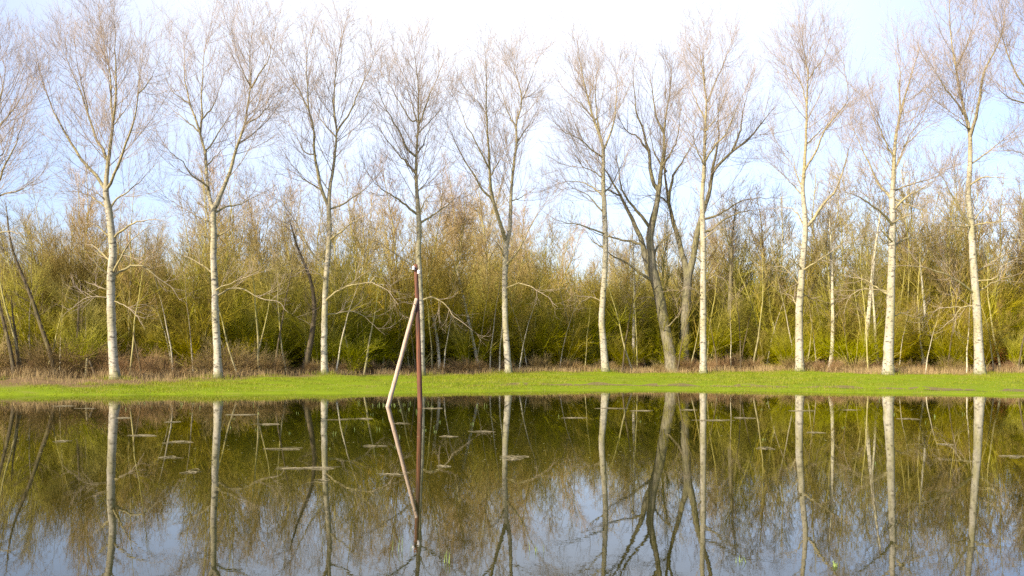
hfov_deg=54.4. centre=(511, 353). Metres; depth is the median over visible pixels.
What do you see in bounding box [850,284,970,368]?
thicket shrub
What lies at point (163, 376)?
dry grass
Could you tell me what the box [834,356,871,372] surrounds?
bramble bush
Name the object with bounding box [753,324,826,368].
thicket shrub
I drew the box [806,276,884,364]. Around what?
thicket shrub
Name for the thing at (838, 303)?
sapling
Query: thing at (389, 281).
thicket shrub
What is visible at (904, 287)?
sapling
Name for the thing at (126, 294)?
thicket shrub
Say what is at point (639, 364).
bramble bush
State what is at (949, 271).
sapling
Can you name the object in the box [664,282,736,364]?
thicket shrub
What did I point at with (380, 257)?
woodland tree
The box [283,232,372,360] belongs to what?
thicket shrub
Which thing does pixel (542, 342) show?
thicket shrub
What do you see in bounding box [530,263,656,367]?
thicket shrub
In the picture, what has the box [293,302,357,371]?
thicket shrub
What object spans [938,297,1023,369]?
thicket shrub
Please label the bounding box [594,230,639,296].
woodland tree
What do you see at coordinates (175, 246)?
woodland tree
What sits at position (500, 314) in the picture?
sapling
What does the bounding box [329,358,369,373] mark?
bramble bush
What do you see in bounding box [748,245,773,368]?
sapling
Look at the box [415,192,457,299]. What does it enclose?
woodland tree
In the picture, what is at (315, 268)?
thicket shrub
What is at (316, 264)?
thicket shrub
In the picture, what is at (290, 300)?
thicket shrub
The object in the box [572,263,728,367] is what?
thicket shrub
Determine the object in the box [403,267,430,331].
sapling
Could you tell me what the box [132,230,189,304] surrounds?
woodland tree
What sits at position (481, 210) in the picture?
woodland tree
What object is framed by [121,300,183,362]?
thicket shrub
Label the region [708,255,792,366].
thicket shrub
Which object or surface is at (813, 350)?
thicket shrub
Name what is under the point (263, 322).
thicket shrub
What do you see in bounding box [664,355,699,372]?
bramble bush
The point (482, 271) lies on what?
woodland tree
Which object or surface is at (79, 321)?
young tree
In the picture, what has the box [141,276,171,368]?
sapling
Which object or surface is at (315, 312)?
young tree
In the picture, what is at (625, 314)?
sapling
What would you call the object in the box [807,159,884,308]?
woodland tree
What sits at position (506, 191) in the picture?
woodland tree
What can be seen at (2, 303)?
sapling
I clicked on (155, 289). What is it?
sapling
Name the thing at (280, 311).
sapling
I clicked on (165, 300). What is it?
thicket shrub
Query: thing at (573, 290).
sapling
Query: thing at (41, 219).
woodland tree
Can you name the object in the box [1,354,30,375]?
bramble bush
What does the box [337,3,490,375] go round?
poplar tree
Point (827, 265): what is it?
woodland tree
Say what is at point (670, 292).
thicket shrub
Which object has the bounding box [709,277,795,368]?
thicket shrub
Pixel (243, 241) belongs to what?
woodland tree
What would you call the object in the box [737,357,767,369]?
bramble bush
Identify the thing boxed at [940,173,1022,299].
woodland tree
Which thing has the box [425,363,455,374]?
bramble bush
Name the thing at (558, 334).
thicket shrub
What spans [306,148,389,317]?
woodland tree
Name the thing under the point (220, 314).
sapling
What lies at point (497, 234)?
woodland tree
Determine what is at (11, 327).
sapling
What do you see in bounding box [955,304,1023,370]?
thicket shrub
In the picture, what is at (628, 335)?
thicket shrub
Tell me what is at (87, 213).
woodland tree
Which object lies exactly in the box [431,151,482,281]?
woodland tree
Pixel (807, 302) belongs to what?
thicket shrub
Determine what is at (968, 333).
sapling
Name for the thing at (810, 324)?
sapling
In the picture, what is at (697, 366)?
bramble bush
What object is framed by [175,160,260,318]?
woodland tree
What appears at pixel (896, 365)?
bramble bush
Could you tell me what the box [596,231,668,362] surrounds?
woodland tree
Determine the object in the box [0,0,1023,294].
sky
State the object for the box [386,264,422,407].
leaning pole
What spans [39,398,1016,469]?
floating leaves
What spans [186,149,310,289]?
woodland tree
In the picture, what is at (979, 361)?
poplar tree
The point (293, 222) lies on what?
woodland tree
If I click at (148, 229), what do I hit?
sapling
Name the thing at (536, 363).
bramble bush
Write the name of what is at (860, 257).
sapling
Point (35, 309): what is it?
young tree
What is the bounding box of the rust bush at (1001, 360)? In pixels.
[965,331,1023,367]
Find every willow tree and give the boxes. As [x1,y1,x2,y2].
[558,28,700,372]
[614,54,820,367]
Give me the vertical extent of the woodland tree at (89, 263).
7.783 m
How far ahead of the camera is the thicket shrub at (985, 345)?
54.52 m
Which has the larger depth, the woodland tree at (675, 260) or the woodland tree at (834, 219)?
the woodland tree at (675, 260)
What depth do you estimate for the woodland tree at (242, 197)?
64.39 m
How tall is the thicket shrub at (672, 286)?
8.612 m
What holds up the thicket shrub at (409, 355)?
on the ground at (615, 380)
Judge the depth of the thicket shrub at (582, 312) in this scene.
61.29 m
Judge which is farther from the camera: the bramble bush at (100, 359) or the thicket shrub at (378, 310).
the thicket shrub at (378, 310)
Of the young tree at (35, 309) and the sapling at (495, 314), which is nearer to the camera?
the young tree at (35, 309)
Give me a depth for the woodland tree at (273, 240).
80.93 m
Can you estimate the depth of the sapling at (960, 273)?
55.70 m
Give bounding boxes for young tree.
[0,198,59,372]
[0,263,18,376]
[5,293,22,375]
[67,289,91,370]
[283,212,332,373]
[413,250,443,368]
[449,249,477,360]
[620,225,652,367]
[707,197,762,366]
[808,209,851,365]
[851,197,888,365]
[855,254,885,364]
[912,260,937,367]
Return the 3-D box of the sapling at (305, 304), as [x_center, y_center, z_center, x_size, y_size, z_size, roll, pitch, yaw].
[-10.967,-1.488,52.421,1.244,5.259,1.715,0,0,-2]
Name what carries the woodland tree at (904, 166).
on the ground at (615, 380)
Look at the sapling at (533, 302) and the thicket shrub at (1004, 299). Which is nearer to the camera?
the sapling at (533, 302)
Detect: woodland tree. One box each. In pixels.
[0,212,77,348]
[12,168,63,280]
[38,208,59,274]
[59,167,106,282]
[64,153,107,276]
[75,231,104,319]
[96,199,144,278]
[98,180,161,368]
[104,188,135,270]
[107,212,151,267]
[127,215,207,284]
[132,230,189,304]
[138,206,179,274]
[140,211,170,362]
[150,225,183,269]
[153,182,265,365]
[162,154,263,294]
[169,151,233,288]
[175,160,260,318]
[184,153,234,277]
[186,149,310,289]
[197,149,276,297]
[209,196,245,271]
[223,167,305,286]
[230,206,310,371]
[252,179,310,367]
[259,213,292,270]
[262,179,315,363]
[263,204,312,300]
[277,187,383,369]
[278,166,345,271]
[303,174,386,292]
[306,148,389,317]
[307,200,395,296]
[338,174,370,283]
[343,179,385,298]
[353,211,414,337]
[356,146,482,364]
[361,190,411,287]
[368,173,457,310]
[397,199,469,273]
[401,160,515,305]
[412,180,493,368]
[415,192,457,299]
[429,171,488,326]
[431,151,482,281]
[432,188,547,276]
[450,175,519,291]
[457,169,534,304]
[458,224,532,370]
[461,165,523,312]
[461,205,519,282]
[466,214,503,313]
[493,187,564,345]
[506,202,573,289]
[508,216,534,307]
[511,198,583,285]
[512,201,599,364]
[525,248,571,298]
[560,268,584,358]
[570,278,585,305]
[573,246,642,363]
[585,251,619,298]
[589,207,699,328]
[589,215,650,288]
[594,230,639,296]
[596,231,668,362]
[614,233,641,307]
[635,196,673,286]
[635,238,692,287]
[642,186,699,363]
[645,213,679,299]
[655,212,730,286]
[655,217,675,273]
[667,185,754,311]
[669,222,709,354]
[686,200,777,283]
[693,218,714,288]
[706,185,757,367]
[706,203,726,304]
[706,224,759,282]
[706,231,787,296]
[709,175,796,366]
[710,207,750,365]
[743,176,792,306]
[743,214,794,361]
[754,183,856,331]
[755,184,808,284]
[785,153,847,290]
[791,210,859,288]
[792,196,904,344]
[796,221,823,307]
[806,160,854,363]
[806,184,849,301]
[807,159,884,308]
[822,158,932,296]
[835,201,887,291]
[844,136,992,368]
[853,174,949,280]
[859,213,886,271]
[869,174,946,368]
[878,180,961,364]
[887,206,921,289]
[888,148,928,267]
[898,177,933,270]
[905,167,946,260]
[915,166,1008,362]
[916,197,981,352]
[917,205,965,299]
[921,178,1023,297]
[928,147,1023,309]
[935,173,985,363]
[939,170,973,259]
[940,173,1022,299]
[951,170,1003,317]
[960,164,1023,325]
[998,151,1023,318]
[1005,173,1022,283]
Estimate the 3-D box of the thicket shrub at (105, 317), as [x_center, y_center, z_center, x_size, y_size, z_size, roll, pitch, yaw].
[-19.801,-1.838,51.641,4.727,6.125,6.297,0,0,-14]
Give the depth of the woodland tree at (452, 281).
55.17 m
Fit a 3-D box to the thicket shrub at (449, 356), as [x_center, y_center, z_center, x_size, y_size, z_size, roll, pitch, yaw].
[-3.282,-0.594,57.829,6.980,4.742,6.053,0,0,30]
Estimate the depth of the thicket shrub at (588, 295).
64.33 m
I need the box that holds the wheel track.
[467,382,1023,391]
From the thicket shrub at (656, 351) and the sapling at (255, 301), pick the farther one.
the thicket shrub at (656, 351)
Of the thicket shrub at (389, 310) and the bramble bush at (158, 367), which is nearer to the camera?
the bramble bush at (158, 367)
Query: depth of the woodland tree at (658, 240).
76.97 m
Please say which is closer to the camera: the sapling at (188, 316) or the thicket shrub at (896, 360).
the sapling at (188, 316)
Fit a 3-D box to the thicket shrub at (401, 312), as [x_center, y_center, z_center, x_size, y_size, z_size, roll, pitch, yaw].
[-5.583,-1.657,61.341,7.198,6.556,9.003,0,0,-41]
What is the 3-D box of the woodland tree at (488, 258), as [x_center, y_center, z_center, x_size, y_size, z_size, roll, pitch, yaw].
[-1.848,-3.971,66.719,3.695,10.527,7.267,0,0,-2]
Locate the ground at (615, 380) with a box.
[0,355,1023,395]
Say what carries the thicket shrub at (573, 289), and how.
on the ground at (615, 380)
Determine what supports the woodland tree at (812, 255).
on the ground at (615, 380)
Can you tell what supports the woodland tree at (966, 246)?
on the ground at (615, 380)
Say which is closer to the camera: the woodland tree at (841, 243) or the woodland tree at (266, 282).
the woodland tree at (266, 282)
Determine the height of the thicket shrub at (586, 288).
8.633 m
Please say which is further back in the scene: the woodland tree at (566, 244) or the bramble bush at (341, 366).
the woodland tree at (566, 244)
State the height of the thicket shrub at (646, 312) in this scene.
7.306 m
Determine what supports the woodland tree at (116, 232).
on the ground at (615, 380)
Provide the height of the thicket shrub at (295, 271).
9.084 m
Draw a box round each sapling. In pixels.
[0,230,22,370]
[0,268,10,355]
[19,222,51,365]
[45,270,75,372]
[53,263,72,369]
[72,277,94,338]
[96,232,131,311]
[99,227,130,361]
[118,276,141,372]
[125,217,163,372]
[131,231,173,367]
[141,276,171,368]
[166,243,198,369]
[195,248,237,376]
[201,286,211,322]
[234,227,261,374]
[253,256,279,371]
[267,254,289,371]
[274,247,305,370]
[294,278,310,352]
[315,283,331,364]
[323,239,353,367]
[327,250,348,345]
[329,259,350,365]
[335,232,381,373]
[351,236,381,358]
[354,286,368,355]
[363,236,393,373]
[381,247,397,372]
[400,283,416,372]
[401,285,411,365]
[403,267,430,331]
[422,268,432,369]
[443,251,471,367]
[467,276,479,369]
[477,258,497,355]
[484,261,513,368]
[490,246,518,371]
[498,269,527,367]
[508,278,521,362]
[518,254,553,369]
[528,247,550,361]
[539,287,561,361]
[540,252,575,359]
[541,300,552,365]
[560,243,585,360]
[560,272,587,365]
[580,273,597,366]
[580,287,592,342]
[597,255,632,371]
[611,279,623,362]
[612,285,631,337]
[618,282,646,368]
[620,244,643,367]
[622,255,648,371]
[665,284,685,339]
[676,279,699,372]
[689,292,699,369]
[695,289,712,363]
[699,282,717,369]
[706,252,726,357]
[719,284,736,368]
[727,279,743,369]
[736,265,767,369]
[741,276,760,364]
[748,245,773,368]
[760,244,794,368]
[766,260,797,366]
[788,276,812,351]
[797,257,822,366]
[805,291,820,357]
[835,268,850,328]
[835,292,847,363]
[844,278,863,344]
[849,236,874,370]
[855,275,867,363]
[875,255,912,362]
[896,254,918,363]
[899,285,918,364]
[907,239,936,371]
[925,286,948,374]
[939,245,962,372]
[947,249,970,365]
[957,270,981,371]
[973,261,993,366]
[980,239,1000,367]
[981,305,993,368]
[1017,336,1023,369]
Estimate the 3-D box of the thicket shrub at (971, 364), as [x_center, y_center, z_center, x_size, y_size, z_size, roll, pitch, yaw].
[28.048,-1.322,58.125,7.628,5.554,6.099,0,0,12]
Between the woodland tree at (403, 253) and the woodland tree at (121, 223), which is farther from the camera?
the woodland tree at (121, 223)
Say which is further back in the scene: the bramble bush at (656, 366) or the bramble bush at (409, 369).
the bramble bush at (656, 366)
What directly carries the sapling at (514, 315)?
on the ground at (615, 380)
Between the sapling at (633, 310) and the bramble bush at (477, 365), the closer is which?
the bramble bush at (477, 365)
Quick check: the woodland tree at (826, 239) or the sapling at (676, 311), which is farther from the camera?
the woodland tree at (826, 239)
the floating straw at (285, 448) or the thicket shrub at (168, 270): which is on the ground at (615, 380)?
the thicket shrub at (168, 270)
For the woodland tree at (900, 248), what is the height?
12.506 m
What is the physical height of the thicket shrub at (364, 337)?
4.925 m
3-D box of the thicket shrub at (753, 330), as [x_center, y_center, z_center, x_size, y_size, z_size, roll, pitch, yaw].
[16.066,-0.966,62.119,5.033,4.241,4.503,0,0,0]
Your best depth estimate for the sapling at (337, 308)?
51.45 m
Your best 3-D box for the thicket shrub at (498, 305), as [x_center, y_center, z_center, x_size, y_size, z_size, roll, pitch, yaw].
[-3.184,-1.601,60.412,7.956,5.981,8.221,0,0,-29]
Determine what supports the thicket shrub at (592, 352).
on the ground at (615, 380)
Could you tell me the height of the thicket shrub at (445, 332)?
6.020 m
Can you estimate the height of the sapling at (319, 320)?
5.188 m
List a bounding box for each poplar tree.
[0,0,78,253]
[6,0,196,379]
[114,0,315,378]
[234,0,421,374]
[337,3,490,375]
[422,8,574,373]
[521,3,651,371]
[650,0,771,373]
[727,0,893,371]
[809,1,983,374]
[875,0,1023,374]
[956,0,1023,243]
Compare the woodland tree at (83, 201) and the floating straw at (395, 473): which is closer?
the floating straw at (395, 473)
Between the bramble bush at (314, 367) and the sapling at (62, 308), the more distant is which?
the bramble bush at (314, 367)
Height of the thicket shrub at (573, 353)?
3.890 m
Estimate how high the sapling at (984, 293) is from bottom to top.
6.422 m
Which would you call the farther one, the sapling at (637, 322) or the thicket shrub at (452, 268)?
the thicket shrub at (452, 268)
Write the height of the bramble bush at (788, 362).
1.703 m
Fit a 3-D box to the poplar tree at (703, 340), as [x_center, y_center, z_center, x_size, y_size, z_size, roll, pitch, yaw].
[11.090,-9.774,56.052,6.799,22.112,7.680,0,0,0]
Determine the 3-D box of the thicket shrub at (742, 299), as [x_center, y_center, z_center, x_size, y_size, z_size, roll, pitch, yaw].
[14.250,-2.031,66.072,10.958,8.585,12.637,0,0,-3]
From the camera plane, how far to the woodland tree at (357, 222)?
75.88 m
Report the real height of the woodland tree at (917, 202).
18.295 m
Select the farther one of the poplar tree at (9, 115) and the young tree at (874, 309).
the young tree at (874, 309)
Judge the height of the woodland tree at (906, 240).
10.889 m
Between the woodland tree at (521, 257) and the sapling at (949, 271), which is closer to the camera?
the sapling at (949, 271)
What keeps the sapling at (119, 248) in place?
on the ground at (615, 380)
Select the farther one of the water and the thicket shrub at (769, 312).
the thicket shrub at (769, 312)
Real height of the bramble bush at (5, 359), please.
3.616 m
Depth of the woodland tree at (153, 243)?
69.59 m
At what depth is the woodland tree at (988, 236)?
65.21 m
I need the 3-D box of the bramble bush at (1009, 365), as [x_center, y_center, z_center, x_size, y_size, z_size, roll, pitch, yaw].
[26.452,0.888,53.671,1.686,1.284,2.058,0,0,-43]
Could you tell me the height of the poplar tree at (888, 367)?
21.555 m
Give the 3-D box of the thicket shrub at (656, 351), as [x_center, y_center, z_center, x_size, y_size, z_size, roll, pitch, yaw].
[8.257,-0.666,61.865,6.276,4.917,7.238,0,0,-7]
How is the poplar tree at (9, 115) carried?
on the ground at (615, 380)
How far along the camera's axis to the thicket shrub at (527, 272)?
72.46 m
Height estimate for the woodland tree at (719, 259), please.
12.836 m
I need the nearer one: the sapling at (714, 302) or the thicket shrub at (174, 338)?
the thicket shrub at (174, 338)
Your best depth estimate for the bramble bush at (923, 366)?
54.97 m
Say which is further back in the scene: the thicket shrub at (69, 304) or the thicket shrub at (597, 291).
the thicket shrub at (597, 291)
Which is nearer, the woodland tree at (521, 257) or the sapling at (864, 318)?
the sapling at (864, 318)
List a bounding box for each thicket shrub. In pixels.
[0,290,85,374]
[0,295,46,368]
[20,265,178,365]
[22,221,134,271]
[31,262,134,368]
[36,299,127,377]
[40,247,199,372]
[55,279,132,364]
[71,223,268,371]
[80,249,199,358]
[84,225,300,371]
[86,275,157,371]
[92,243,235,369]
[99,286,187,368]
[106,283,206,372]
[116,243,258,371]
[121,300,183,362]
[124,230,237,364]
[125,247,195,300]
[133,306,256,372]
[144,274,291,367]
[149,269,319,362]
[154,257,244,363]
[161,260,281,371]
[170,305,228,375]
[184,260,334,373]
[194,240,322,368]
[208,275,268,355]
[210,261,368,368]
[222,296,320,371]
[240,227,360,290]
[246,246,353,312]
[251,264,315,371]
[254,262,364,370]
[261,286,338,372]
[279,300,333,365]
[280,257,412,366]
[282,284,400,365]
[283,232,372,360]
[285,286,366,370]
[292,280,378,365]
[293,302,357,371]
[296,264,423,361]
[307,297,401,370]
[312,322,385,374]
[330,277,435,372]
[347,271,440,367]
[350,280,409,370]
[359,236,513,294]
[364,279,474,372]
[365,248,424,365]
[380,272,475,369]
[382,256,569,362]
[383,237,480,282]
[383,251,530,367]
[394,287,481,369]
[414,287,526,367]
[415,318,501,372]
[425,275,540,369]
[426,314,516,372]
[439,259,533,351]
[449,299,565,367]
[465,224,595,294]
[470,327,515,369]
[474,241,582,357]
[475,288,598,370]
[476,282,556,365]
[478,309,539,368]
[494,287,550,332]
[498,266,642,369]
[510,283,567,365]
[511,253,601,365]
[512,292,614,362]
[516,271,621,363]
[521,296,575,367]
[525,311,600,367]
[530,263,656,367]
[534,244,679,310]
[534,283,658,369]
[541,254,676,361]
[541,262,652,365]
[542,251,600,292]
[551,265,651,367]
[554,287,630,367]
[570,300,655,369]
[571,328,609,369]
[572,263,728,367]
[582,269,716,367]
[594,327,654,370]
[608,304,697,370]
[616,268,699,360]
[616,305,742,369]
[623,294,713,362]
[632,268,714,301]
[641,279,761,366]
[642,331,697,365]
[659,256,814,366]
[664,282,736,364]
[667,285,769,363]
[669,270,759,361]
[706,299,775,368]
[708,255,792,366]
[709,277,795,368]
[733,269,821,363]
[736,306,810,365]
[743,323,789,369]
[746,309,862,368]
[749,264,861,362]
[750,244,948,369]
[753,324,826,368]
[760,276,812,364]
[761,303,857,364]
[788,271,867,367]
[803,284,870,371]
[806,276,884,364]
[810,311,910,370]
[811,267,934,365]
[815,274,915,367]
[833,246,912,297]
[841,285,928,364]
[844,283,964,366]
[849,311,931,367]
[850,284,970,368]
[872,264,1023,372]
[872,296,972,369]
[895,245,1015,367]
[904,314,992,369]
[911,262,981,369]
[919,306,982,370]
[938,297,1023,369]
[941,284,1023,369]
[941,290,1023,368]
[942,255,1022,310]
[945,305,1020,369]
[946,252,1023,366]
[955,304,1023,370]
[958,273,1023,363]
[959,260,1023,367]
[960,255,1022,310]
[985,324,1023,370]
[1000,307,1023,365]
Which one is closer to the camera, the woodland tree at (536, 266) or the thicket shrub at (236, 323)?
the thicket shrub at (236, 323)
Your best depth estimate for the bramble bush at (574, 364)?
57.38 m
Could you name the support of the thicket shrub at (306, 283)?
on the ground at (615, 380)
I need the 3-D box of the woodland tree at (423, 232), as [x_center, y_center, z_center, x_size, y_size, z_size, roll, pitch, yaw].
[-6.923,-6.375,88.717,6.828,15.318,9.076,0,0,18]
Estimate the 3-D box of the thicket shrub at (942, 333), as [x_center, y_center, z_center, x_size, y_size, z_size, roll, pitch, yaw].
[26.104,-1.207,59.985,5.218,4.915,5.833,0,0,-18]
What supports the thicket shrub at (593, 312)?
on the ground at (615, 380)
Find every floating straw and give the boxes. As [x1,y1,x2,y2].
[264,447,299,449]
[277,466,339,469]
[324,418,353,419]
[382,472,408,474]
[502,455,528,457]
[999,455,1023,457]
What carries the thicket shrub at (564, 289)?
on the ground at (615, 380)
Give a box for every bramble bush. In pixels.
[0,333,28,374]
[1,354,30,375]
[4,324,121,377]
[15,353,67,375]
[56,338,144,377]
[89,339,176,378]
[131,351,199,378]
[187,332,283,377]
[187,352,243,375]
[238,349,294,375]
[298,358,339,373]
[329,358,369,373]
[362,357,388,373]
[386,361,415,373]
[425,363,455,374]
[445,356,488,373]
[490,359,517,372]
[517,352,555,371]
[554,356,588,370]
[592,359,620,370]
[619,357,646,369]
[647,359,668,372]
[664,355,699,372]
[692,359,719,371]
[707,351,745,371]
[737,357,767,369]
[771,354,813,370]
[808,356,845,372]
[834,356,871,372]
[866,360,880,372]
[870,359,911,372]
[897,358,934,373]
[935,356,972,373]
[988,359,1020,372]
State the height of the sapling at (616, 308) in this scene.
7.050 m
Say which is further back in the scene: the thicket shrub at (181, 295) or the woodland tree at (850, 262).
the woodland tree at (850, 262)
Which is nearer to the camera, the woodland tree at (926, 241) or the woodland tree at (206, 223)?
the woodland tree at (926, 241)
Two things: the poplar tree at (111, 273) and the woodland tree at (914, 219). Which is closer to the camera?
the poplar tree at (111, 273)
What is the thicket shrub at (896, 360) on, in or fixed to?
on the ground at (615, 380)
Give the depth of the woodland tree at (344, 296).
51.00 m
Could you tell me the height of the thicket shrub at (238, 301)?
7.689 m
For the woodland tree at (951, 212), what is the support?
on the ground at (615, 380)
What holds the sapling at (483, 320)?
on the ground at (615, 380)
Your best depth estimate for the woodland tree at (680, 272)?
61.59 m
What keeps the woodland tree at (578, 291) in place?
on the ground at (615, 380)
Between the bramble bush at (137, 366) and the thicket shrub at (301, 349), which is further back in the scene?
the thicket shrub at (301, 349)
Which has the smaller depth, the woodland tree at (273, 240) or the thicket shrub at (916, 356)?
the thicket shrub at (916, 356)
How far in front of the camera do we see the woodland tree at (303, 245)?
82.02 m
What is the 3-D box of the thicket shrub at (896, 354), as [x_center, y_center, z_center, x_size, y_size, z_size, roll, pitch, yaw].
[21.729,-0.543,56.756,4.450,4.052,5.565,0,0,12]
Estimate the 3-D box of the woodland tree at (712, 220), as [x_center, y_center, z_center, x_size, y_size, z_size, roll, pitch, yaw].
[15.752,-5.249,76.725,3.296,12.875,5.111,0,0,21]
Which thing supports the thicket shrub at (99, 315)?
on the ground at (615, 380)
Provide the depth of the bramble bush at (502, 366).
55.98 m
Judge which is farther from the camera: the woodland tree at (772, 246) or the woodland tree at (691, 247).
the woodland tree at (691, 247)
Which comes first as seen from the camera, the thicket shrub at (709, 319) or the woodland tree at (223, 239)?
the thicket shrub at (709, 319)
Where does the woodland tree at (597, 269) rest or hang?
on the ground at (615, 380)
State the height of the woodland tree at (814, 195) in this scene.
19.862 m
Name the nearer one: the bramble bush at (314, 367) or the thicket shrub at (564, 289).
the bramble bush at (314, 367)
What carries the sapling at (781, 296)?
on the ground at (615, 380)
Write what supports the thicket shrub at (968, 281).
on the ground at (615, 380)
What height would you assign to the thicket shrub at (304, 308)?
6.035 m
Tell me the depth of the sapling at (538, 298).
59.12 m
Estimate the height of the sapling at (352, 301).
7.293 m
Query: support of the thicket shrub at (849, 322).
on the ground at (615, 380)
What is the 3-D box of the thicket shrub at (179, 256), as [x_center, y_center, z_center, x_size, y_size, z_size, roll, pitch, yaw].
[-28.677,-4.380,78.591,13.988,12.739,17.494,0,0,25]
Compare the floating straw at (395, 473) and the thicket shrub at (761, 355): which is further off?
the thicket shrub at (761, 355)
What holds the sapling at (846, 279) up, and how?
on the ground at (615, 380)
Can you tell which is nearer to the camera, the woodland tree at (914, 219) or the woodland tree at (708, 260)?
the woodland tree at (708, 260)
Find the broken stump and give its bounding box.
[84,358,87,377]
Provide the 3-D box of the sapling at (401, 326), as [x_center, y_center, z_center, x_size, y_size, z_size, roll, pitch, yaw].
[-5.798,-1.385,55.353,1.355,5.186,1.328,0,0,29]
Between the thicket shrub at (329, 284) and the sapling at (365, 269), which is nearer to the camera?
the sapling at (365, 269)
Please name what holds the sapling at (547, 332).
on the ground at (615, 380)
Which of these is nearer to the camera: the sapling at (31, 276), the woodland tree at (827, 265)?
the sapling at (31, 276)
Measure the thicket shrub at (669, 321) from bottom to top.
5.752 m
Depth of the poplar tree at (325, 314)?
47.49 m
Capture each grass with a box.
[0,363,1023,384]
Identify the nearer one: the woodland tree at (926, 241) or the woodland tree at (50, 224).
the woodland tree at (926, 241)
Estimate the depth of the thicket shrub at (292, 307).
55.80 m
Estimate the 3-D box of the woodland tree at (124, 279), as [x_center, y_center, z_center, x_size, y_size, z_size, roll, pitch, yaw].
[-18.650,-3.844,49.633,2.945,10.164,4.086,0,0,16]
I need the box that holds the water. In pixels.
[0,390,1023,575]
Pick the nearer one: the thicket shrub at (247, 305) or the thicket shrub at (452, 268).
the thicket shrub at (247, 305)
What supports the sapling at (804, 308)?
on the ground at (615, 380)
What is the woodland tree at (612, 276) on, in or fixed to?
on the ground at (615, 380)
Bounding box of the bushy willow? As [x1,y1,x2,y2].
[0,184,167,369]
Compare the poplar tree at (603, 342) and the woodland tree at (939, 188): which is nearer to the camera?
the poplar tree at (603, 342)
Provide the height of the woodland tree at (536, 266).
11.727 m
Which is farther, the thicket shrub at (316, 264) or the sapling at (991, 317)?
the thicket shrub at (316, 264)
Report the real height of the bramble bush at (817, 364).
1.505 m
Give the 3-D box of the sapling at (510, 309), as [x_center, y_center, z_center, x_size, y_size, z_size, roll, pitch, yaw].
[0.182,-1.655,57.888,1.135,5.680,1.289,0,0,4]
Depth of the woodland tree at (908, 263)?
59.97 m
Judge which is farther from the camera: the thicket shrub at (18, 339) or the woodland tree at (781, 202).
the woodland tree at (781, 202)
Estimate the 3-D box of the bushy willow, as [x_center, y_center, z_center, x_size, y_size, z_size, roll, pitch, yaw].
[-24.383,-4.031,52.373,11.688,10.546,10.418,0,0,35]
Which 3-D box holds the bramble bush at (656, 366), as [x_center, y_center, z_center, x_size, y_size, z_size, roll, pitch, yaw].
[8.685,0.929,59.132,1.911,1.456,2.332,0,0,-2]
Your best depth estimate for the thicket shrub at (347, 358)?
50.99 m
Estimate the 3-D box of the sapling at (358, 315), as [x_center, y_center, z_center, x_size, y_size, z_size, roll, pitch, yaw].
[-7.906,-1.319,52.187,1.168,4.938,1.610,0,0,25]
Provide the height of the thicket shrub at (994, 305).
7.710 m
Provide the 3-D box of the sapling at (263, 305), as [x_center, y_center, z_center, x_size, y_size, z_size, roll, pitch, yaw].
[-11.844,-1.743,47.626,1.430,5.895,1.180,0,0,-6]
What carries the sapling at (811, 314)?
on the ground at (615, 380)
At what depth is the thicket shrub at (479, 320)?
57.83 m
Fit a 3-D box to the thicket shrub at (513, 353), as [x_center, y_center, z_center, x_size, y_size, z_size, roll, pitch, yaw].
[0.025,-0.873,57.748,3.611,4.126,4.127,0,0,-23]
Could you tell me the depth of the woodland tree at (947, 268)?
58.70 m
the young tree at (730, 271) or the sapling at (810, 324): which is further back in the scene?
the young tree at (730, 271)
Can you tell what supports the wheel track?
on the ground at (615, 380)
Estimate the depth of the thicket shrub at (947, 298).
61.53 m
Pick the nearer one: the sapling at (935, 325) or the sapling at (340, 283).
the sapling at (340, 283)
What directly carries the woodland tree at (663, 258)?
on the ground at (615, 380)
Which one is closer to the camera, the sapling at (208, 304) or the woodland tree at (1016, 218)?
the sapling at (208, 304)
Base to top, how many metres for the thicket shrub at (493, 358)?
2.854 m
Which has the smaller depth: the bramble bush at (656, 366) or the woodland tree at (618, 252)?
the bramble bush at (656, 366)
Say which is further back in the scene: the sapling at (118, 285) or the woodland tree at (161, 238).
the woodland tree at (161, 238)
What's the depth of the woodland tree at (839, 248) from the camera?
81.09 m
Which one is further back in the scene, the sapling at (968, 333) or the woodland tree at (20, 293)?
the sapling at (968, 333)
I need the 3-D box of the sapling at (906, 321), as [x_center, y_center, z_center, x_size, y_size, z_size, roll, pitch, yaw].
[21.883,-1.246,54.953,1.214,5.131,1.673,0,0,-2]
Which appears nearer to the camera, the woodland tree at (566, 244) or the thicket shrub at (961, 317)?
the thicket shrub at (961, 317)
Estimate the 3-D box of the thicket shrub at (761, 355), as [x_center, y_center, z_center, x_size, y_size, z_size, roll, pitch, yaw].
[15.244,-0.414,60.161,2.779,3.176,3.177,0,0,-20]
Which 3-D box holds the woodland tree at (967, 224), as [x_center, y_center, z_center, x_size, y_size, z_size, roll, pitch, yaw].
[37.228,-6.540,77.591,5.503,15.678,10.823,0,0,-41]
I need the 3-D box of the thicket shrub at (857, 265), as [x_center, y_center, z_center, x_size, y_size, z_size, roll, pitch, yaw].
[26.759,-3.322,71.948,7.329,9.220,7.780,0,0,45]
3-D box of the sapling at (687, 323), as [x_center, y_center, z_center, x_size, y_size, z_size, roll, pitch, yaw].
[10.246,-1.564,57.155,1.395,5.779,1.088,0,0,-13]
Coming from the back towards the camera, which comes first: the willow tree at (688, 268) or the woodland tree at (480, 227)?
the woodland tree at (480, 227)
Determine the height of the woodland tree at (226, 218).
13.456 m
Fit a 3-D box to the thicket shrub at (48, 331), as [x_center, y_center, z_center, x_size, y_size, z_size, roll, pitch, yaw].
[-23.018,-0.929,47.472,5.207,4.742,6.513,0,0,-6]

